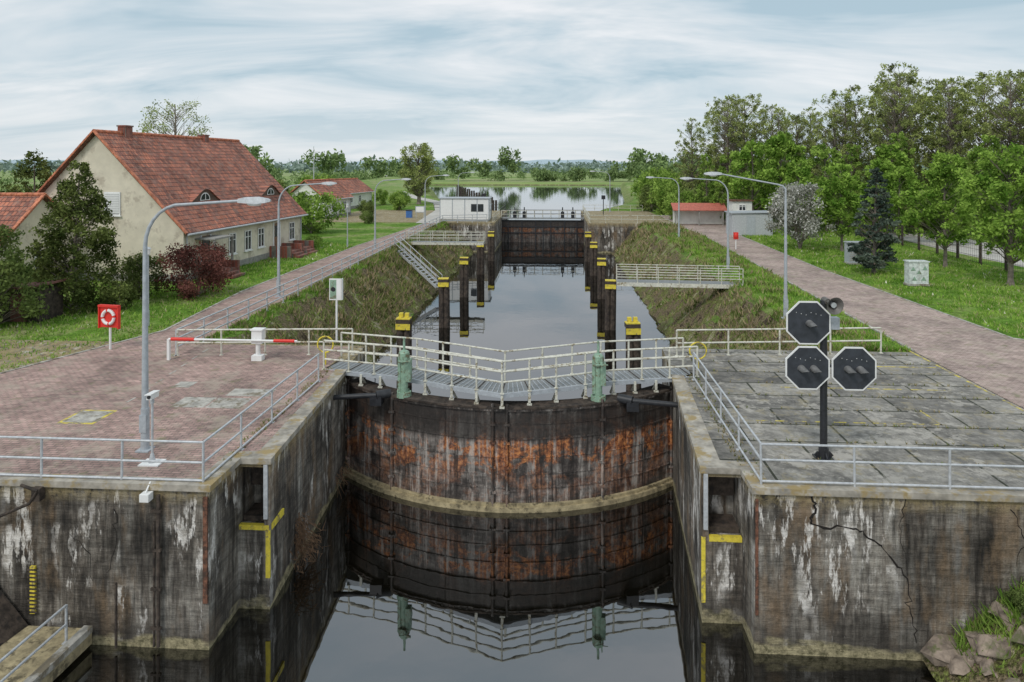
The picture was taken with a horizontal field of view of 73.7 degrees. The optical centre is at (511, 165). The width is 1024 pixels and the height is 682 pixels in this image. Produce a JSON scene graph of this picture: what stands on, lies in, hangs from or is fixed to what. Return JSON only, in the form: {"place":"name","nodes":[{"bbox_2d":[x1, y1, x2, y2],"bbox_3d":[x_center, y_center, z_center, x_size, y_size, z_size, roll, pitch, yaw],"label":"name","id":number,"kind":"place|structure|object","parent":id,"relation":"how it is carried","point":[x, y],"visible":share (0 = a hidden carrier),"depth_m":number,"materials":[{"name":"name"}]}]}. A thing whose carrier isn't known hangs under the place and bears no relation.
{"place":"outdoors","nodes":[
{"label":"outdoors","id":0,"kind":"place"},
{"bbox_2d":[53,242,936,681],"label":"lock water","id":1,"kind":"structure","parent":0,"point":[387,588],"depth_m":18.04,"materials":[{"name":"liquid"}]},
{"bbox_2d":[395,312,411,385],"bbox_3d":[-5.497,10.605,34.917,0.780,6.140,0.650,0,0,4],"label":"mooring pile","id":2,"kind":"object","parent":1,"relation":"in","point":[403,326],"visible":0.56,"depth_m":34.67,"materials":[{"name":"yellow paint"}]},
{"bbox_2d":[438,277,449,327],"bbox_3d":[-4.689,10.753,47.394,0.780,5.910,0.650,-1,0,1],"label":"mooring pile","id":3,"kind":"object","parent":1,"relation":"in","point":[444,299],"visible":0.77,"depth_m":47.15,"materials":[{"name":"yellow paint"}]},
{"bbox_2d":[605,279,615,329],"bbox_3d":[6.710,10.764,46.662,0.780,5.910,0.650,1,0,5],"label":"mooring pile","id":4,"kind":"object","parent":1,"relation":"in","point":[610,304],"visible":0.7,"depth_m":46.42,"materials":[{"name":"yellow paint"}]},
{"bbox_2d":[624,317,640,390],"bbox_3d":[6.069,10.660,34.181,0.780,6.140,0.650,-1,0,-2],"label":"mooring pile","id":5,"kind":"object","parent":1,"relation":"in","point":[633,329],"visible":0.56,"depth_m":33.94,"materials":[{"name":"yellow paint"}]},
{"bbox_2d":[0,167,1023,681],"bbox_3d":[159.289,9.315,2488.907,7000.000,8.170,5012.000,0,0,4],"label":"ground","id":6,"kind":"structure","parent":0,"point":[350,233],"depth_m":44.21,"materials":[{"name":"green plant"}]},
{"bbox_2d":[0,148,53,192],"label":"thuja tree","id":7,"kind":"object","parent":6,"relation":"on","point":[43,172],"visible":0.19,"depth_m":49.84,"materials":[{"name":"green plant"}]},
{"bbox_2d":[0,224,59,323],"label":"pine shrub","id":8,"kind":"object","parent":6,"relation":"on","point":[11,264],"visible":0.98,"depth_m":31.24,"materials":[{"name":"green plant"}]},
{"bbox_2d":[2,200,67,268],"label":"walls","id":9,"kind":"structure","parent":6,"relation":"on","point":[30,221],"depth_m":41.24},
{"bbox_2d":[0,196,71,245],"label":"roof","id":10,"kind":"structure","parent":9,"relation":"on","point":[13,209],"depth_m":41.15,"materials":[{"name":"tile"}]},
{"bbox_2d":[1,278,71,321],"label":"garden shed","id":11,"kind":"structure","parent":6,"relation":"on","point":[53,299],"depth_m":32.78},
{"bbox_2d":[0,590,92,681],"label":"landing stage","id":12,"kind":"object","parent":6,"relation":"on","point":[52,659],"visible":1,"depth_m":15.26,"materials":[{"name":"concrete"}]},
{"bbox_2d":[0,604,67,681],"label":"railing","id":13,"kind":"object","parent":12,"relation":"on","point":[65,606],"visible":0.93,"depth_m":14.62,"materials":[{"name":"metal"}]},
{"bbox_2d":[25,160,120,313],"bbox_3d":[-22.284,3.725,34.867,4.458,8.067,3.873,0,0,4],"label":"thuja tree","id":14,"kind":"object","parent":6,"relation":"on","point":[65,208],"visible":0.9,"depth_m":34.37,"materials":[{"name":"green plant"}]},
{"bbox_2d":[97,275,138,307],"bbox_3d":[-20.065,6.544,34.931,1.928,2.095,2.133,0,0,-26],"label":"dark bush","id":15,"kind":"object","parent":6,"relation":"on","point":[122,291],"visible":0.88,"depth_m":34.59,"materials":[{"name":"green plant"}]},
{"bbox_2d":[99,250,168,299],"bbox_3d":[-21.152,6.494,38.110,3.581,3.257,3.824,0,0,4],"label":"dark bush","id":16,"kind":"object","parent":6,"relation":"on","point":[129,266],"visible":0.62,"depth_m":38.01,"materials":[{"name":"green plant"}]},
{"bbox_2d":[45,135,301,274],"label":"walls","id":17,"kind":"structure","parent":6,"relation":"on","point":[141,208],"depth_m":43.92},
{"bbox_2d":[40,132,306,235],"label":"roof","id":18,"kind":"structure","parent":17,"relation":"on","point":[167,171],"depth_m":50.00,"materials":[{"name":"tile"}]},
{"bbox_2d":[36,129,239,233],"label":"ridge and verge tiles","id":19,"kind":"structure","parent":18,"relation":"on","point":[142,184],"depth_m":43.87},
{"bbox_2d":[228,222,295,255],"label":"windows","id":20,"kind":"structure","parent":17,"relation":"attached to","point":[247,240],"depth_m":51.73,"materials":[{"name":"white paint"}]},
{"bbox_2d":[136,98,213,136],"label":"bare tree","id":21,"kind":"object","parent":6,"relation":"on","point":[166,117],"visible":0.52,"depth_m":75.01,"materials":[{"name":"green plant"}]},
{"bbox_2d":[0,241,353,371],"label":"lawn grass","id":22,"kind":"structure","parent":6,"relation":"on","point":[248,273],"depth_m":33.89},
{"bbox_2d":[0,339,364,649],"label":"lock wall","id":23,"kind":"structure","parent":6,"relation":"on","point":[305,466],"depth_m":16.03,"materials":[{"name":"concrete"}]},
{"bbox_2d":[0,484,116,648],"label":"wall crack","id":24,"kind":"structure","parent":23,"relation":"attached to","point":[37,493],"depth_m":15.83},
{"bbox_2d":[150,494,161,647],"bbox_3d":[-8.210,9.350,15.757,0.240,3.500,0.090,0,0,4],"label":"wall pipe","id":25,"kind":"object","parent":23,"relation":"attached to","point":[156,588],"depth_m":15.72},
{"bbox_2d":[0,369,346,491],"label":"coping stones","id":26,"kind":"object","parent":23,"relation":"on","point":[271,449],"visible":0.91,"depth_m":16.35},
{"bbox_2d":[203,496,207,603],"bbox_3d":[-7.078,8.875,15.757,0.100,2.450,0.046,0,0,4],"label":"rust edge plate","id":27,"kind":"object","parent":23,"relation":"attached to","point":[205,550],"visible":1,"depth_m":15.73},
{"bbox_2d":[244,467,263,520],"bbox_3d":[-6.547,8.395,17.794,0.600,1.390,0.680,0,0,4],"label":"niche ledge","id":28,"kind":"object","parent":23,"relation":"on","point":[254,512],"visible":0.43,"depth_m":17.86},
{"bbox_2d":[239,508,283,577],"bbox_3d":[-6.473,9.740,17.690,0.800,1.320,0.920,0,0,4],"label":"yellow safety edge","id":29,"kind":"object","parent":23,"relation":"attached to","point":[251,526],"visible":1,"depth_m":17.23,"materials":[{"name":"paint"}]},
{"bbox_2d":[289,458,356,573],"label":"dry branches","id":30,"kind":"object","parent":23,"relation":"attached to","point":[303,547],"visible":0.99,"depth_m":19.21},
{"bbox_2d":[154,241,238,300],"bbox_3d":[-17.782,5.921,38.701,4.266,4.312,5.211,0,0,4],"label":"purple bush","id":31,"kind":"object","parent":6,"relation":"on","point":[210,273],"visible":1,"depth_m":38.28,"materials":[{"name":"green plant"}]},
{"bbox_2d":[0,223,435,477],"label":"paved yard","id":32,"kind":"structure","parent":6,"relation":"on","point":[41,399],"depth_m":22.05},
{"bbox_2d":[98,304,120,348],"bbox_3d":[-16.190,6.500,27.431,0.940,1.800,0.210,0,0,12],"label":"lifebuoy stand","id":33,"kind":"object","parent":32,"relation":"on","point":[109,316],"visible":1,"depth_m":27.40,"materials":[{"name":"red paint"}]},
{"bbox_2d":[57,381,196,423],"bbox_3d":[-11.972,7.417,21.480,1.372,0.066,4.341,0,0,21],"label":"manhole cover","id":34,"kind":"object","parent":32,"relation":"on","point":[87,416],"visible":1,"depth_m":20.17,"materials":[{"name":"yellow paint"}]},
{"bbox_2d":[138,390,166,466],"bbox_3d":[-8.938,6.497,16.915,0.500,1.795,0.497,0,0,4],"label":"cctv camera","id":35,"kind":"object","parent":32,"relation":"on","point":[151,395],"visible":0.92,"depth_m":16.93,"materials":[{"name":"metal"}]},
{"bbox_2d":[0,353,320,482],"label":"railing","id":36,"kind":"object","parent":32,"relation":"on","point":[122,460],"visible":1,"depth_m":16.14,"materials":[{"name":"metal"}]},
{"bbox_2d":[135,197,270,452],"bbox_3d":[-7.953,4.102,17.644,3.512,6.596,0.340,0,0,4],"label":"street lamp","id":37,"kind":"object","parent":32,"relation":"on","point":[144,425],"visible":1,"depth_m":17.68,"materials":[{"name":"metal"}]},
{"bbox_2d":[170,388,276,408],"bbox_3d":[-9.131,7.420,21.727,2.600,0.061,1.800,0,0,4],"label":"concrete patch","id":38,"kind":"object","parent":32,"relation":"on","point":[202,402],"visible":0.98,"depth_m":21.47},
{"bbox_2d":[167,327,296,360],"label":"barrier gate","id":39,"kind":"structure","parent":32,"relation":"on","point":[257,336],"depth_m":25.84,"materials":[{"name":"metal"}]},
{"bbox_2d":[175,328,354,355],"bbox_3d":[-9.641,6.883,26.670,6.918,1.034,0.141,0,0,-1],"label":"railing","id":40,"kind":"object","parent":32,"relation":"on","point":[221,342],"visible":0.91,"depth_m":26.64,"materials":[{"name":"metal"}]},
{"bbox_2d":[275,182,336,296],"bbox_3d":[-11.584,4.152,38.418,3.512,6.496,0.340,0,0,4],"label":"street lamp","id":41,"kind":"object","parent":32,"relation":"on","point":[278,281],"visible":0.98,"depth_m":38.45,"materials":[{"name":"metal"}]},
{"bbox_2d":[195,240,318,278],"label":"brick steps","id":42,"kind":"structure","parent":6,"relation":"on","point":[298,248],"depth_m":54.61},
{"bbox_2d":[174,232,404,355],"bbox_3d":[-11.669,6.882,46.189,0.190,1.036,39.432,0,0,4],"label":"railing","id":43,"kind":"object","parent":6,"relation":"on","point":[266,304],"visible":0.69,"depth_m":35.57,"materials":[{"name":"metal"}]},
{"bbox_2d":[289,190,346,233],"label":"green bush","id":44,"kind":"object","parent":6,"relation":"on","point":[309,207],"visible":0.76,"depth_m":74.74,"materials":[{"name":"green plant"}]},
{"bbox_2d":[291,179,354,217],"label":"white cottage","id":45,"kind":"structure","parent":6,"relation":"on","point":[338,189],"depth_m":97.81,"materials":[{"name":"paint"}]},
{"bbox_2d":[205,221,448,341],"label":"verge grass","id":46,"kind":"structure","parent":6,"relation":"on","point":[269,312],"depth_m":37.59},
{"bbox_2d":[202,220,469,350],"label":"bank weeds","id":47,"kind":"object","parent":6,"relation":"on","point":[354,326],"visible":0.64,"depth_m":47.96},
{"bbox_2d":[334,178,374,208],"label":"white cottage","id":48,"kind":"structure","parent":6,"relation":"on","point":[357,189],"depth_m":120.69,"materials":[{"name":"tile"}]},
{"bbox_2d":[316,210,507,251],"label":"lock wall","id":49,"kind":"structure","parent":6,"relation":"on","point":[399,216],"depth_m":92.00,"materials":[{"name":"concrete"}]},
{"bbox_2d":[439,197,491,220],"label":"control cabin","id":50,"kind":"object","parent":49,"relation":"on","point":[460,206],"visible":0.91,"depth_m":90.61,"materials":[{"name":"metal"}]},
{"bbox_2d":[396,142,438,203],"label":"willow tree","id":51,"kind":"object","parent":6,"relation":"on","point":[416,184],"visible":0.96,"depth_m":130.30,"materials":[{"name":"green plant"}]},
{"bbox_2d":[394,237,441,287],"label":"bank stairs","id":52,"kind":"structure","parent":6,"relation":"on","point":[424,269],"depth_m":59.51,"materials":[{"name":"metal"}]},
{"bbox_2d":[404,231,484,244],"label":"gangway","id":53,"kind":"object","parent":6,"relation":"on","point":[443,242],"visible":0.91,"depth_m":65.69,"materials":[{"name":"beige paint"}]},
{"bbox_2d":[0,154,927,172],"bbox_3d":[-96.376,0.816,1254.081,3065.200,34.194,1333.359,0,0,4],"label":"distant forest","id":54,"kind":"object","parent":6,"relation":"on","point":[296,166],"visible":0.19,"depth_m":755.39,"materials":[{"name":"green plant"}]},
{"bbox_2d":[0,144,982,190],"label":"distant trees","id":55,"kind":"object","parent":6,"relation":"on","point":[330,163],"visible":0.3,"depth_m":316.50,"materials":[{"name":"green plant"}]},
{"bbox_2d":[317,332,706,512],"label":"lock gate","id":56,"kind":"structure","parent":6,"relation":"on","point":[528,456],"depth_m":22.77,"materials":[{"name":"metal"}]},
{"bbox_2d":[397,337,411,398],"bbox_3d":[-3.664,8.095,23.220,0.560,4.450,0.642,0,0,4],"label":"gate winch","id":57,"kind":"object","parent":56,"relation":"attached to","point":[404,370],"visible":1,"depth_m":23.16,"materials":[{"name":"green paint"}]},
{"bbox_2d":[590,341,607,401],"bbox_3d":[2.902,8.095,22.800,0.560,4.450,0.642,0,0,4],"label":"gate winch","id":58,"kind":"object","parent":56,"relation":"attached to","point":[599,364],"visible":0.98,"depth_m":22.74,"materials":[{"name":"green paint"}]},
{"bbox_2d":[0,223,1023,373],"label":"kerb","id":59,"kind":"structure","parent":6,"relation":"on","point":[876,330],"depth_m":34.02,"materials":[{"name":"concrete"}]},
{"bbox_2d":[501,217,583,242],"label":"lock gate","id":60,"kind":"structure","parent":6,"relation":"on","point":[564,231],"depth_m":99.67,"materials":[{"name":"metal"}]},
{"bbox_2d":[581,211,671,252],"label":"lock wall","id":61,"kind":"structure","parent":6,"relation":"on","point":[611,234],"depth_m":87.50,"materials":[{"name":"concrete"}]},
{"bbox_2d":[646,180,683,214],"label":"hedge bush","id":62,"kind":"object","parent":6,"relation":"on","point":[658,191],"visible":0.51,"depth_m":100.88,"materials":[{"name":"green plant"}]},
{"bbox_2d":[616,264,743,288],"bbox_3d":[10.535,6.998,43.266,7.766,1.244,1.180,0,0,7],"label":"gangway","id":63,"kind":"object","parent":6,"relation":"on","point":[636,282],"visible":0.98,"depth_m":42.98,"materials":[{"name":"beige paint"}]},
{"bbox_2d":[662,189,700,218],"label":"hedge bush","id":64,"kind":"object","parent":6,"relation":"on","point":[673,198],"visible":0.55,"depth_m":92.89,"materials":[{"name":"green plant"}]},
{"bbox_2d":[670,118,711,191],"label":"tall tree","id":65,"kind":"object","parent":6,"relation":"on","point":[691,183],"visible":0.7,"depth_m":102.20,"materials":[{"name":"green plant"}]},
{"bbox_2d":[696,153,718,202],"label":"birch tree","id":66,"kind":"object","parent":6,"relation":"on","point":[701,193],"visible":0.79,"depth_m":90.31,"materials":[{"name":"green plant"}]},
{"bbox_2d":[698,94,754,192],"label":"tall tree","id":67,"kind":"object","parent":6,"relation":"on","point":[714,148],"visible":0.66,"depth_m":97.53,"materials":[{"name":"green plant"}]},
{"bbox_2d":[718,93,770,177],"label":"tall tree","id":68,"kind":"object","parent":6,"relation":"on","point":[753,110],"visible":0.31,"depth_m":100.80,"materials":[{"name":"green plant"}]},
{"bbox_2d":[704,172,787,318],"bbox_3d":[11.411,3.850,33.222,4.028,7.100,0.355,0,0,6],"label":"street lamp","id":69,"kind":"object","parent":6,"relation":"on","point":[785,296],"visible":0.96,"depth_m":32.98,"materials":[{"name":"metal"}]},
{"bbox_2d":[724,210,772,235],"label":"grey shed","id":70,"kind":"structure","parent":6,"relation":"on","point":[753,222],"depth_m":72.02,"materials":[{"name":"metal"}]},
{"bbox_2d":[726,139,780,210],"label":"young tree","id":71,"kind":"object","parent":6,"relation":"on","point":[748,152],"visible":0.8,"depth_m":80.64,"materials":[{"name":"green plant"}]},
{"bbox_2d":[615,220,907,351],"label":"bank weeds","id":72,"kind":"object","parent":6,"relation":"on","point":[657,228],"visible":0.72,"depth_m":45.39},
{"bbox_2d":[748,132,814,210],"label":"young tree","id":73,"kind":"object","parent":6,"relation":"on","point":[780,144],"visible":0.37,"depth_m":84.11,"materials":[{"name":"green plant"}]},
{"bbox_2d":[664,234,910,351],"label":"verge grass","id":74,"kind":"structure","parent":6,"relation":"on","point":[791,304],"depth_m":40.79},
{"bbox_2d":[776,114,822,177],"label":"tall tree","id":75,"kind":"object","parent":6,"relation":"on","point":[801,126],"visible":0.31,"depth_m":97.75,"materials":[{"name":"green plant"}]},
{"bbox_2d":[764,181,836,248],"bbox_3d":[25.284,4.380,60.566,6.740,6.299,6.604,0,0,43],"label":"blossom tree","id":76,"kind":"object","parent":6,"relation":"on","point":[810,225],"visible":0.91,"depth_m":59.78,"materials":[{"name":"white plant"}]},
{"bbox_2d":[780,158,822,232],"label":"young tree","id":77,"kind":"object","parent":6,"relation":"on","point":[794,169],"visible":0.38,"depth_m":73.82,"materials":[{"name":"green plant"}]},
{"bbox_2d":[804,143,847,230],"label":"young tree","id":78,"kind":"object","parent":6,"relation":"on","point":[820,152],"visible":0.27,"depth_m":76.79,"materials":[{"name":"green plant"}]},
{"bbox_2d":[805,105,865,178],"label":"tall tree","id":79,"kind":"object","parent":6,"relation":"on","point":[831,136],"visible":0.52,"depth_m":90.03,"materials":[{"name":"green plant"}]},
{"bbox_2d":[809,162,868,250],"bbox_3d":[28.278,3.607,58.967,5.320,7.846,4.119,0,0,-31],"label":"maple tree","id":80,"kind":"object","parent":6,"relation":"on","point":[834,187],"visible":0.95,"depth_m":58.41,"materials":[{"name":"green plant"}]},
{"bbox_2d":[662,348,1023,660],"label":"lock wall","id":81,"kind":"structure","parent":6,"relation":"on","point":[839,592],"depth_m":16.06,"materials":[{"name":"concrete"}]},
{"bbox_2d":[196,271,1021,485],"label":"joint weeds","id":82,"kind":"object","parent":81,"relation":"on","point":[738,406],"visible":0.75,"depth_m":20.35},
{"bbox_2d":[701,534,741,602],"bbox_3d":[5.133,9.890,16.746,0.975,1.620,0.120,0,0,4],"label":"yellow safety edge","id":83,"kind":"object","parent":81,"relation":"attached to","point":[723,538],"visible":1,"depth_m":16.71,"materials":[{"name":"paint"}]},
{"bbox_2d":[709,477,738,532],"bbox_3d":[5.257,8.395,17.239,0.750,1.390,0.680,0,0,4],"label":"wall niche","id":84,"kind":"object","parent":81,"relation":"on","point":[722,523],"visible":0.54,"depth_m":17.28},
{"bbox_2d":[675,327,882,355],"bbox_3d":[10.479,6.883,26.735,8.293,1.034,0.144,0,0,-3],"label":"railing","id":85,"kind":"object","parent":81,"relation":"on","point":[779,341],"visible":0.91,"depth_m":26.69,"materials":[{"name":"metal"}]},
{"bbox_2d":[785,296,876,459],"bbox_3d":[7.973,5.322,17.102,2.211,4.156,0.732,0,0,4],"label":"signal mast","id":86,"kind":"object","parent":81,"relation":"on","point":[816,323],"visible":0.99,"depth_m":17.09,"materials":[{"name":"black metal"}]},
{"bbox_2d":[691,352,1023,489],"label":"railing","id":87,"kind":"object","parent":81,"relation":"on","point":[854,483],"visible":1,"depth_m":15.68,"materials":[{"name":"metal"}]},
{"bbox_2d":[671,375,1023,502],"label":"coping stones","id":88,"kind":"object","parent":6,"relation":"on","point":[707,457],"visible":0.93,"depth_m":15.64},
{"bbox_2d":[812,84,885,179],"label":"tall tree","id":89,"kind":"object","parent":6,"relation":"on","point":[851,104],"visible":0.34,"depth_m":93.35,"materials":[{"name":"green plant"}]},
{"bbox_2d":[847,168,901,273],"bbox_3d":[24.876,3.770,47.398,3.517,7.521,4.421,0,0,4],"label":"spruce tree","id":90,"kind":"object","parent":6,"relation":"on","point":[863,257],"visible":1,"depth_m":46.78,"materials":[{"name":"green plant"}]},
{"bbox_2d":[858,157,898,232],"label":"young tree","id":91,"kind":"object","parent":6,"relation":"on","point":[885,167],"visible":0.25,"depth_m":72.18,"materials":[{"name":"green plant"}]},
{"bbox_2d":[857,82,933,171],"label":"tall tree","id":92,"kind":"object","parent":6,"relation":"on","point":[876,137],"visible":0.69,"depth_m":86.53,"materials":[{"name":"green plant"}]},
{"bbox_2d":[863,143,927,230],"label":"young tree","id":93,"kind":"object","parent":6,"relation":"on","point":[885,152],"visible":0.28,"depth_m":76.86,"materials":[{"name":"green plant"}]},
{"bbox_2d":[867,165,928,242],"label":"young tree","id":94,"kind":"object","parent":6,"relation":"on","point":[902,174],"visible":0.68,"depth_m":65.23,"materials":[{"name":"green plant"}]},
{"bbox_2d":[866,61,935,179],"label":"tall tree","id":95,"kind":"object","parent":6,"relation":"on","point":[909,77],"visible":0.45,"depth_m":90.56,"materials":[{"name":"green plant"}]},
{"bbox_2d":[903,260,929,285],"bbox_3d":[25.052,6.640,42.286,1.250,1.520,0.700,0,0,4],"label":"utility cabinet","id":96,"kind":"object","parent":6,"relation":"on","point":[916,272],"visible":1,"depth_m":41.99,"materials":[{"name":"concrete"}]},
{"bbox_2d":[845,219,1023,273],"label":"fence","id":97,"kind":"object","parent":6,"relation":"on","point":[980,255],"visible":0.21,"depth_m":51.99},
{"bbox_2d":[903,151,978,267],"bbox_3d":[31.460,3.139,50.154,4.765,8.782,4.085,0,0,39],"label":"maple tree","id":98,"kind":"object","parent":6,"relation":"on","point":[940,211],"visible":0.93,"depth_m":49.52,"materials":[{"name":"green plant"}]},
{"bbox_2d":[919,78,979,188],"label":"tall tree","id":99,"kind":"object","parent":6,"relation":"on","point":[944,127],"visible":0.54,"depth_m":83.45,"materials":[{"name":"green plant"}]},
{"bbox_2d":[909,76,991,179],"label":"tall tree","id":100,"kind":"object","parent":6,"relation":"on","point":[964,85],"visible":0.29,"depth_m":87.90,"materials":[{"name":"green plant"}]},
{"bbox_2d":[920,600,1023,681],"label":"rock pile","id":101,"kind":"object","parent":6,"relation":"on","point":[938,650],"visible":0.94,"depth_m":14.65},
{"bbox_2d":[946,576,1023,678],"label":"bank weeds","id":102,"kind":"object","parent":6,"relation":"on","point":[1011,606],"visible":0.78,"depth_m":14.90,"materials":[{"name":"green plant"}]},
{"bbox_2d":[953,70,1023,173],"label":"tall tree","id":103,"kind":"object","parent":6,"relation":"on","point":[981,75],"visible":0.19,"depth_m":91.76,"materials":[{"name":"green plant"}]},
{"bbox_2d":[956,142,1023,285],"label":"maple tree","id":104,"kind":"object","parent":6,"relation":"on","point":[992,224],"visible":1,"depth_m":42.15,"materials":[{"name":"green plant"}]},
{"bbox_2d":[966,70,1023,183],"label":"tall tree","id":105,"kind":"object","parent":6,"relation":"on","point":[1011,130],"visible":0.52,"depth_m":80.83,"materials":[{"name":"green plant"}]},
{"bbox_2d":[976,69,1023,154],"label":"tall tree","id":106,"kind":"object","parent":6,"relation":"on","point":[1015,75],"visible":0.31,"depth_m":84.21,"materials":[{"name":"green plant"}]},
{"bbox_2d":[0,0,1023,164],"label":"sky","id":107,"kind":"structure","parent":0,"point":[600,80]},
{"bbox_2d":[429,185,624,219],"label":"river water","id":108,"kind":"structure","parent":0,"point":[578,198],"depth_m":189.93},
{"bbox_2d":[660,215,1023,408],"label":"paved path","id":109,"kind":"structure","parent":0,"point":[991,361],"depth_m":31.57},
{"bbox_2d":[671,203,726,225],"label":"red roof shelter","id":110,"kind":"object","parent":109,"relation":"on","point":[701,213],"visible":0.88,"depth_m":85.48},
{"bbox_2d":[741,225,1023,336],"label":"lawn grass","id":111,"kind":"structure","parent":0,"point":[814,254],"depth_m":45.70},
{"bbox_2d":[835,223,1023,266],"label":"side road","id":112,"kind":"structure","parent":0,"point":[994,256],"depth_m":61.80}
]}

